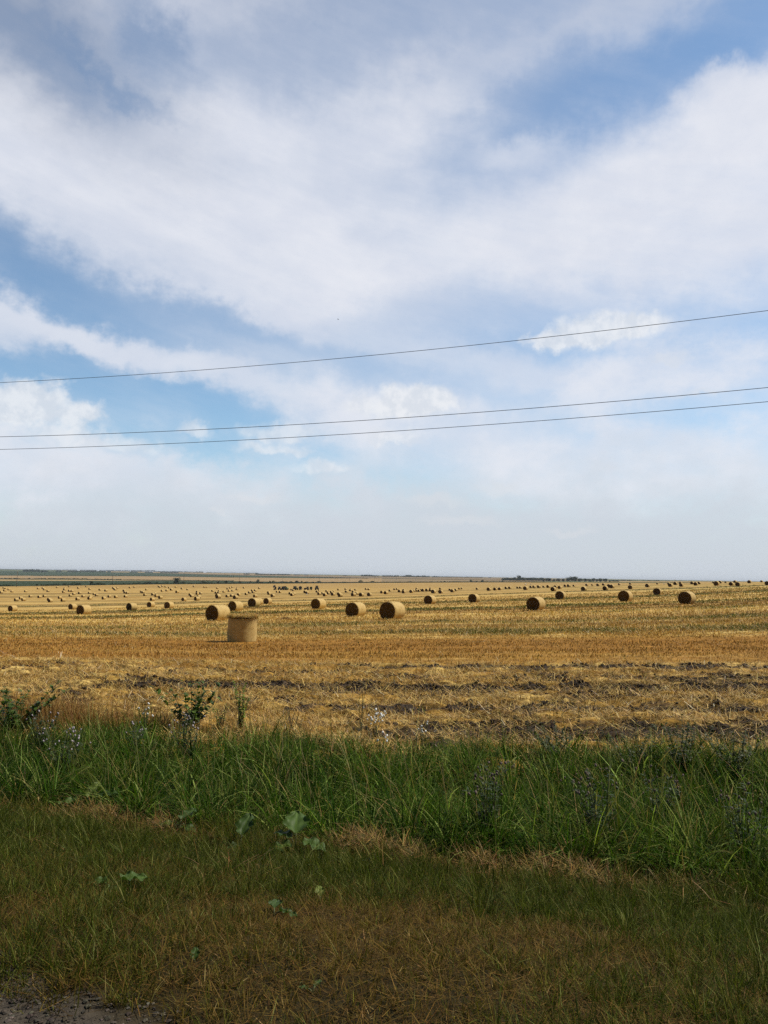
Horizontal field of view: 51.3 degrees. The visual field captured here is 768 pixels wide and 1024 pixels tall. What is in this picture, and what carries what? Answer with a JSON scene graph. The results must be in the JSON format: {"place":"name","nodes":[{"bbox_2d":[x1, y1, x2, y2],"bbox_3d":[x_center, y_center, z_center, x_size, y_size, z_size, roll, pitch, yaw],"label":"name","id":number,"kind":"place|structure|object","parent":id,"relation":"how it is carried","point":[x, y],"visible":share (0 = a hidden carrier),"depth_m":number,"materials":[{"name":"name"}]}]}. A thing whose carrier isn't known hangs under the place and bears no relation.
{"place":"outdoors","nodes":[
{"label":"outdoors","id":0,"kind":"place"},
{"bbox_2d":[0,579,163,580],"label":"field","id":1,"kind":"structure","parent":0,"point":[72,580],"depth_m":1793.66,"materials":[{"name":"plant"}]},
{"bbox_2d":[0,571,320,577],"bbox_3d":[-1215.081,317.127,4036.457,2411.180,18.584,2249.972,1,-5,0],"label":"field","id":2,"kind":"structure","parent":0,"point":[20,573],"depth_m":3722.53,"materials":[{"name":"green plant"}]},
{"bbox_2d":[0,576,381,581],"bbox_3d":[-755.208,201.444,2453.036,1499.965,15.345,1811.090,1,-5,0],"label":"field","id":3,"kind":"structure","parent":0,"point":[234,579],"depth_m":2586.27,"materials":[{"name":"plant"}]},
{"bbox_2d":[0,581,422,585],"bbox_3d":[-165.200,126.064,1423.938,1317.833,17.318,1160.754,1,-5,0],"label":"field","id":4,"kind":"structure","parent":0,"point":[25,583],"depth_m":1343.00,"materials":[{"name":"green plant"}]},
{"bbox_2d":[173,578,179,582],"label":"tree","id":5,"kind":"object","parent":4,"relation":"on","point":[176,580],"visible":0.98,"depth_m":1145.44,"materials":[{"name":"green plant"}]},
{"bbox_2d":[0,581,544,585],"bbox_3d":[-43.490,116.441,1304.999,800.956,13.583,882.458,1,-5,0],"label":"hedge undergrowth","id":6,"kind":"object","parent":4,"relation":"on","point":[246,583],"visible":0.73,"depth_m":1221.34,"materials":[{"name":"green plant"}]},
{"bbox_2d":[175,573,570,580],"bbox_3d":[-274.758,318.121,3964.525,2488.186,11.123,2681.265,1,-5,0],"label":"field","id":7,"kind":"structure","parent":0,"point":[464,578],"depth_m":3978.89,"materials":[{"name":"green plant"}]},
{"bbox_2d":[0,581,767,800],"bbox_3d":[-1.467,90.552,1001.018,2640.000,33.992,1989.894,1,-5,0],"label":"field","id":8,"kind":"structure","parent":0,"point":[134,595],"depth_m":30.02,"materials":[{"name":"yellow plant"}]},
{"bbox_2d":[8,605,17,610],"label":"straw bale","id":9,"kind":"object","parent":8,"relation":"on","point":[12,607],"visible":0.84,"depth_m":175.13},
{"bbox_2d":[0,679,67,731],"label":"leafy weed","id":10,"kind":"object","parent":8,"relation":"on","point":[10,712],"visible":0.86,"depth_m":14.70,"materials":[{"name":"green plant"}]},
{"bbox_2d":[68,603,76,608],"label":"straw bale","id":11,"kind":"object","parent":8,"relation":"on","point":[72,606],"visible":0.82,"depth_m":185.05},
{"bbox_2d":[76,605,91,614],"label":"straw bale","id":12,"kind":"object","parent":8,"relation":"on","point":[83,609],"visible":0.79,"depth_m":117.68},
{"bbox_2d":[126,603,136,609],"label":"straw bale","id":13,"kind":"object","parent":8,"relation":"on","point":[131,606],"visible":0.81,"depth_m":151.26},
{"bbox_2d":[138,702,152,726],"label":"white flower plant","id":14,"kind":"object","parent":8,"relation":"on","point":[148,703],"visible":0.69,"depth_m":14.44,"materials":[{"name":"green plant"}]},
{"bbox_2d":[147,602,154,606],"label":"straw bale","id":15,"kind":"object","parent":8,"relation":"on","point":[150,604],"visible":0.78,"depth_m":184.60},
{"bbox_2d":[155,711,173,727],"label":"dry weed","id":16,"kind":"object","parent":8,"relation":"on","point":[165,720],"visible":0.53,"depth_m":14.95,"materials":[{"name":"green plant"}]},
{"bbox_2d":[164,602,174,607],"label":"straw bale","id":17,"kind":"object","parent":8,"relation":"on","point":[169,605],"visible":0.91,"depth_m":160.33},
{"bbox_2d":[147,680,221,729],"bbox_3d":[-3.700,3.660,14.902,1.398,1.039,0.838,1,-5,0],"label":"leafy weed","id":18,"kind":"object","parent":8,"relation":"on","point":[194,712],"visible":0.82,"depth_m":14.90,"materials":[{"name":"green plant"}]},
{"bbox_2d":[212,704,228,728],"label":"leafy weed","id":19,"kind":"object","parent":8,"relation":"on","point":[220,721],"visible":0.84,"depth_m":15.01,"materials":[{"name":"green plant"}]},
{"bbox_2d":[228,601,242,610],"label":"straw bale","id":20,"kind":"object","parent":8,"relation":"on","point":[235,605],"visible":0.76,"depth_m":107.34},
{"bbox_2d":[233,681,250,729],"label":"leafy weed","id":21,"kind":"object","parent":8,"relation":"on","point":[239,703],"visible":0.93,"depth_m":15.04,"materials":[{"name":"green plant"}]},
{"bbox_2d":[226,612,259,641],"bbox_3d":[-6.904,5.616,38.923,1.874,1.550,1.890,4,-5,-23],"label":"straw bale","id":22,"kind":"object","parent":8,"relation":"on","point":[242,627],"visible":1,"depth_m":38.35},
{"bbox_2d":[248,597,260,606],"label":"straw bale","id":23,"kind":"object","parent":8,"relation":"on","point":[256,601],"visible":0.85,"depth_m":139.95},
{"bbox_2d":[263,598,271,603],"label":"straw bale","id":24,"kind":"object","parent":8,"relation":"on","point":[267,600],"visible":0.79,"depth_m":176.25},
{"bbox_2d":[285,706,300,728],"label":"dry weed","id":25,"kind":"object","parent":8,"relation":"on","point":[292,718],"visible":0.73,"depth_m":15.11,"materials":[{"name":"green plant"}]},
{"bbox_2d":[311,598,326,608],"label":"straw bale","id":26,"kind":"object","parent":8,"relation":"on","point":[318,603],"visible":0.91,"depth_m":108.98},
{"bbox_2d":[359,688,366,737],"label":"tall weed","id":27,"kind":"object","parent":8,"relation":"on","point":[361,715],"visible":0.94,"depth_m":14.68,"materials":[{"name":"green plant"}]},
{"bbox_2d":[363,707,385,738],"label":"white flower plant","id":28,"kind":"object","parent":8,"relation":"on","point":[375,718],"visible":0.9,"depth_m":14.20,"materials":[{"name":"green plant"}]},
{"bbox_2d":[377,731,387,756],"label":"white flower plant","id":29,"kind":"object","parent":8,"relation":"on","point":[383,743],"visible":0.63,"depth_m":12.87,"materials":[{"name":"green plant"}]},
{"bbox_2d":[0,585,767,718],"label":"field weeds","id":30,"kind":"object","parent":8,"relation":"on","point":[525,606],"visible":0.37,"depth_m":57.27,"materials":[{"name":"plant"}]},
{"bbox_2d":[418,721,427,748],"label":"white flower plant","id":31,"kind":"object","parent":8,"relation":"on","point":[421,735],"visible":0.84,"depth_m":13.37,"materials":[{"name":"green plant"}]},
{"bbox_2d":[423,595,436,603],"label":"straw bale","id":32,"kind":"object","parent":8,"relation":"on","point":[430,599],"visible":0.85,"depth_m":124.86},
{"bbox_2d":[468,593,479,601],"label":"straw bale","id":33,"kind":"object","parent":8,"relation":"on","point":[472,597],"visible":0.94,"depth_m":129.13},
{"bbox_2d":[526,596,545,609],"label":"straw bale","id":34,"kind":"object","parent":8,"relation":"on","point":[535,603],"visible":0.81,"depth_m":80.66},
{"bbox_2d":[525,721,572,756],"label":"leafy weed","id":35,"kind":"object","parent":8,"relation":"on","point":[550,743],"visible":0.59,"depth_m":12.65,"materials":[{"name":"green plant"}]},
{"bbox_2d":[555,591,565,598],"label":"straw bale","id":36,"kind":"object","parent":8,"relation":"on","point":[560,594],"visible":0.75,"depth_m":133.50},
{"bbox_2d":[617,590,632,601],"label":"straw bale","id":37,"kind":"object","parent":8,"relation":"on","point":[624,595],"visible":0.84,"depth_m":104.51},
{"bbox_2d":[606,733,667,767],"bbox_3d":[3.671,3.605,11.774,0.995,0.663,0.746,4,-5,-30],"label":"leafy weed","id":38,"kind":"object","parent":8,"relation":"on","point":[627,747],"visible":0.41,"depth_m":11.79,"materials":[{"name":"green plant"}]},
{"bbox_2d":[653,588,661,594],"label":"straw bale","id":39,"kind":"object","parent":8,"relation":"on","point":[657,591],"visible":0.91,"depth_m":147.27},
{"bbox_2d":[652,714,713,771],"bbox_3d":[4.428,3.434,11.510,0.822,0.942,0.870,-3,-6,43],"label":"leafy weed","id":40,"kind":"object","parent":8,"relation":"on","point":[684,743],"visible":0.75,"depth_m":11.51,"materials":[{"name":"green plant"}]},
{"bbox_2d":[677,591,696,603],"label":"straw bale","id":41,"kind":"object","parent":8,"relation":"on","point":[686,597],"visible":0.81,"depth_m":84.94},
{"bbox_2d":[707,730,766,780],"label":"leafy weed","id":42,"kind":"object","parent":8,"relation":"on","point":[741,756],"visible":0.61,"depth_m":11.25,"materials":[{"name":"green plant"}]},
{"bbox_2d":[0,569,767,1023],"bbox_3d":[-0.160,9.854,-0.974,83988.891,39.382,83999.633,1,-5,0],"label":"ground","id":43,"kind":"structure","parent":0,"point":[136,1017],"depth_m":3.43,"materials":[{"name":"green plant"}]},
{"bbox_2d":[22,710,58,749],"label":"chicory plant","id":44,"kind":"object","parent":43,"relation":"on","point":[37,727],"visible":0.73,"depth_m":13.16,"materials":[{"name":"green plant"}]},
{"bbox_2d":[39,726,90,775],"bbox_3d":[-4.715,3.591,11.854,0.615,0.880,0.643,-2,-5,30],"label":"chicory plant","id":45,"kind":"object","parent":43,"relation":"on","point":[67,746],"visible":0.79,"depth_m":11.81,"materials":[{"name":"green plant"}]},
{"bbox_2d":[56,781,119,805],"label":"burdock plant","id":46,"kind":"object","parent":43,"relation":"on","point":[87,790],"visible":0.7,"depth_m":9.98,"materials":[{"name":"green plant"}]},
{"bbox_2d":[0,961,180,1023],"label":"gravel","id":47,"kind":"structure","parent":43,"relation":"on","point":[65,1018],"depth_m":3.08,"materials":[{"name":"grey gravel"}]},
{"bbox_2d":[86,870,147,893],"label":"burdock plant","id":48,"kind":"object","parent":43,"relation":"on","point":[130,874],"visible":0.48,"depth_m":5.38,"materials":[{"name":"green plant"}]},
{"bbox_2d":[2,569,255,573],"bbox_3d":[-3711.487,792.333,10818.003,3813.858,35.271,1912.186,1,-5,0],"label":"horizon woodland","id":49,"kind":"object","parent":43,"relation":"on","point":[125,570],"visible":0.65,"depth_m":10934.06,"materials":[{"name":"green plant"}]},
{"bbox_2d":[126,721,146,753],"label":"thistle","id":50,"kind":"object","parent":43,"relation":"on","point":[141,735],"visible":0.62,"depth_m":12.95,"materials":[{"name":"green plant"}]},
{"bbox_2d":[133,740,153,762],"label":"dry weed","id":51,"kind":"object","parent":43,"relation":"on","point":[142,751],"visible":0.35,"depth_m":12.36,"materials":[{"name":"green plant"}]},
{"bbox_2d":[156,808,196,832],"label":"burdock plant","id":52,"kind":"object","parent":43,"relation":"on","point":[185,813],"visible":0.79,"depth_m":8.79,"materials":[{"name":"green plant"}]},
{"bbox_2d":[0,575,367,580],"bbox_3d":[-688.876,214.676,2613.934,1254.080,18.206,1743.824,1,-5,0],"label":"hedgerow","id":53,"kind":"object","parent":43,"relation":"on","point":[139,579],"visible":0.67,"depth_m":2059.52,"materials":[{"name":"green plant"}]},
{"bbox_2d":[167,712,204,761],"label":"thistle","id":54,"kind":"object","parent":43,"relation":"on","point":[184,737],"visible":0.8,"depth_m":12.69,"materials":[{"name":"green plant"}]},
{"bbox_2d":[189,947,199,962],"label":"burdock plant","id":55,"kind":"object","parent":43,"relation":"on","point":[194,950],"visible":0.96,"depth_m":3.62,"materials":[{"name":"green plant"}]},
{"bbox_2d":[205,604,229,620],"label":"straw bale","id":56,"kind":"object","parent":43,"relation":"on","point":[217,612],"visible":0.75,"depth_m":68.44},
{"bbox_2d":[227,813,254,850],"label":"burdock plant","id":57,"kind":"object","parent":43,"relation":"on","point":[245,824],"visible":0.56,"depth_m":8.10,"materials":[{"name":"green plant"}]},
{"bbox_2d":[23,569,490,577],"bbox_3d":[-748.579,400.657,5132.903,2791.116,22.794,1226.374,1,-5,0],"label":"woodland","id":58,"kind":"object","parent":43,"relation":"on","point":[32,570],"visible":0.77,"depth_m":4715.74,"materials":[{"name":"green plant"}]},
{"bbox_2d":[268,899,296,916],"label":"burdock plant","id":59,"kind":"object","parent":43,"relation":"on","point":[276,902],"visible":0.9,"depth_m":4.82,"materials":[{"name":"green plant"}]},
{"bbox_2d":[270,811,325,851],"bbox_3d":[-0.842,3.220,8.003,0.554,0.309,0.536,1,-5,0],"label":"burdock plant","id":60,"kind":"object","parent":43,"relation":"on","point":[296,821],"visible":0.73,"depth_m":8.04,"materials":[{"name":"green plant"}]},
{"bbox_2d":[299,979,321,993],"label":"burdock plant","id":61,"kind":"object","parent":43,"relation":"on","point":[319,981],"visible":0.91,"depth_m":3.42,"materials":[{"name":"green plant"}]},
{"bbox_2d":[314,885,324,898],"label":"burdock plant","id":62,"kind":"object","parent":43,"relation":"on","point":[319,887],"visible":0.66,"depth_m":5.62,"materials":[{"name":"green plant"}]},
{"bbox_2d":[345,601,366,616],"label":"straw bale","id":63,"kind":"object","parent":43,"relation":"on","point":[356,608],"visible":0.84,"depth_m":72.81},
{"bbox_2d":[0,687,753,743],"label":"dry grass","id":64,"kind":"structure","parent":43,"relation":"on","point":[54,704],"depth_m":15.07,"materials":[{"name":"plant"}]},
{"bbox_2d":[0,787,765,907],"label":"cut hay","id":65,"kind":"object","parent":43,"relation":"on","point":[546,860],"visible":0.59,"depth_m":8.05,"materials":[{"name":"plant"}]},
{"bbox_2d":[0,694,767,894],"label":"tall grass","id":66,"kind":"structure","parent":43,"relation":"on","point":[417,797],"depth_m":10.39,"materials":[{"name":"green plant"}]},
{"bbox_2d":[1,659,767,756],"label":"soil clods","id":67,"kind":"object","parent":43,"relation":"on","point":[515,718],"visible":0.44,"depth_m":19.82,"materials":[{"name":"brown soil"}]},
{"bbox_2d":[379,600,405,618],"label":"straw bale","id":68,"kind":"object","parent":43,"relation":"on","point":[392,610],"visible":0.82,"depth_m":64.37},
{"bbox_2d":[462,758,514,837],"bbox_3d":[1.202,3.312,8.982,0.425,1.096,0.670,-2,-5,33],"label":"thistle","id":69,"kind":"object","parent":43,"relation":"on","point":[492,796],"visible":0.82,"depth_m":8.99,"materials":[{"name":"green plant"}]},
{"bbox_2d":[560,759,623,850],"bbox_3d":[2.328,3.293,8.931,0.719,1.100,0.782,1,-5,0],"label":"thistle","id":70,"kind":"object","parent":43,"relation":"on","point":[592,810],"visible":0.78,"depth_m":8.84,"materials":[{"name":"green plant"}]},
{"bbox_2d":[635,765,683,822],"bbox_3d":[3.203,3.464,9.306,0.531,0.951,0.381,5,-6,-39],"label":"thistle","id":71,"kind":"object","parent":43,"relation":"on","point":[669,795],"visible":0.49,"depth_m":9.32,"materials":[{"name":"green plant"}]},
{"bbox_2d":[715,775,767,868],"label":"thistle","id":72,"kind":"object","parent":43,"relation":"on","point":[745,815],"visible":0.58,"depth_m":8.24,"materials":[{"name":"green plant"}]},
{"bbox_2d":[0,310,767,382],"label":"power cable","id":73,"kind":"object","parent":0,"point":[401,352],"visible":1,"depth_m":13.73,"materials":[{"name":"black metal"}]},
{"bbox_2d":[0,401,767,449],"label":"power cable","id":74,"kind":"object","parent":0,"point":[402,430],"visible":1,"depth_m":13.92,"materials":[{"name":"black metal"}]},
{"bbox_2d":[0,0,767,580],"label":"sky","id":75,"kind":"structure","parent":0,"point":[187,186],"materials":[{"name":"blue"}]},
{"bbox_2d":[4,387,767,436],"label":"power cable","id":76,"kind":"object","parent":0,"point":[395,418],"visible":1,"depth_m":13.12,"materials":[{"name":"black metal"}]},
{"bbox_2d":[382,578,524,581],"bbox_3d":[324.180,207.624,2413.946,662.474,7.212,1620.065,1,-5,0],"label":"field","id":77,"kind":"structure","parent":0,"point":[408,580],"depth_m":2354.89,"materials":[{"name":"plant"}]},
{"bbox_2d":[538,581,689,582],"bbox_3d":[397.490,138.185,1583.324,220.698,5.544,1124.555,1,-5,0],"label":"field","id":78,"kind":"structure","parent":0,"point":[618,582],"depth_m":1438.88,"materials":[{"name":"plant"}]}
]}

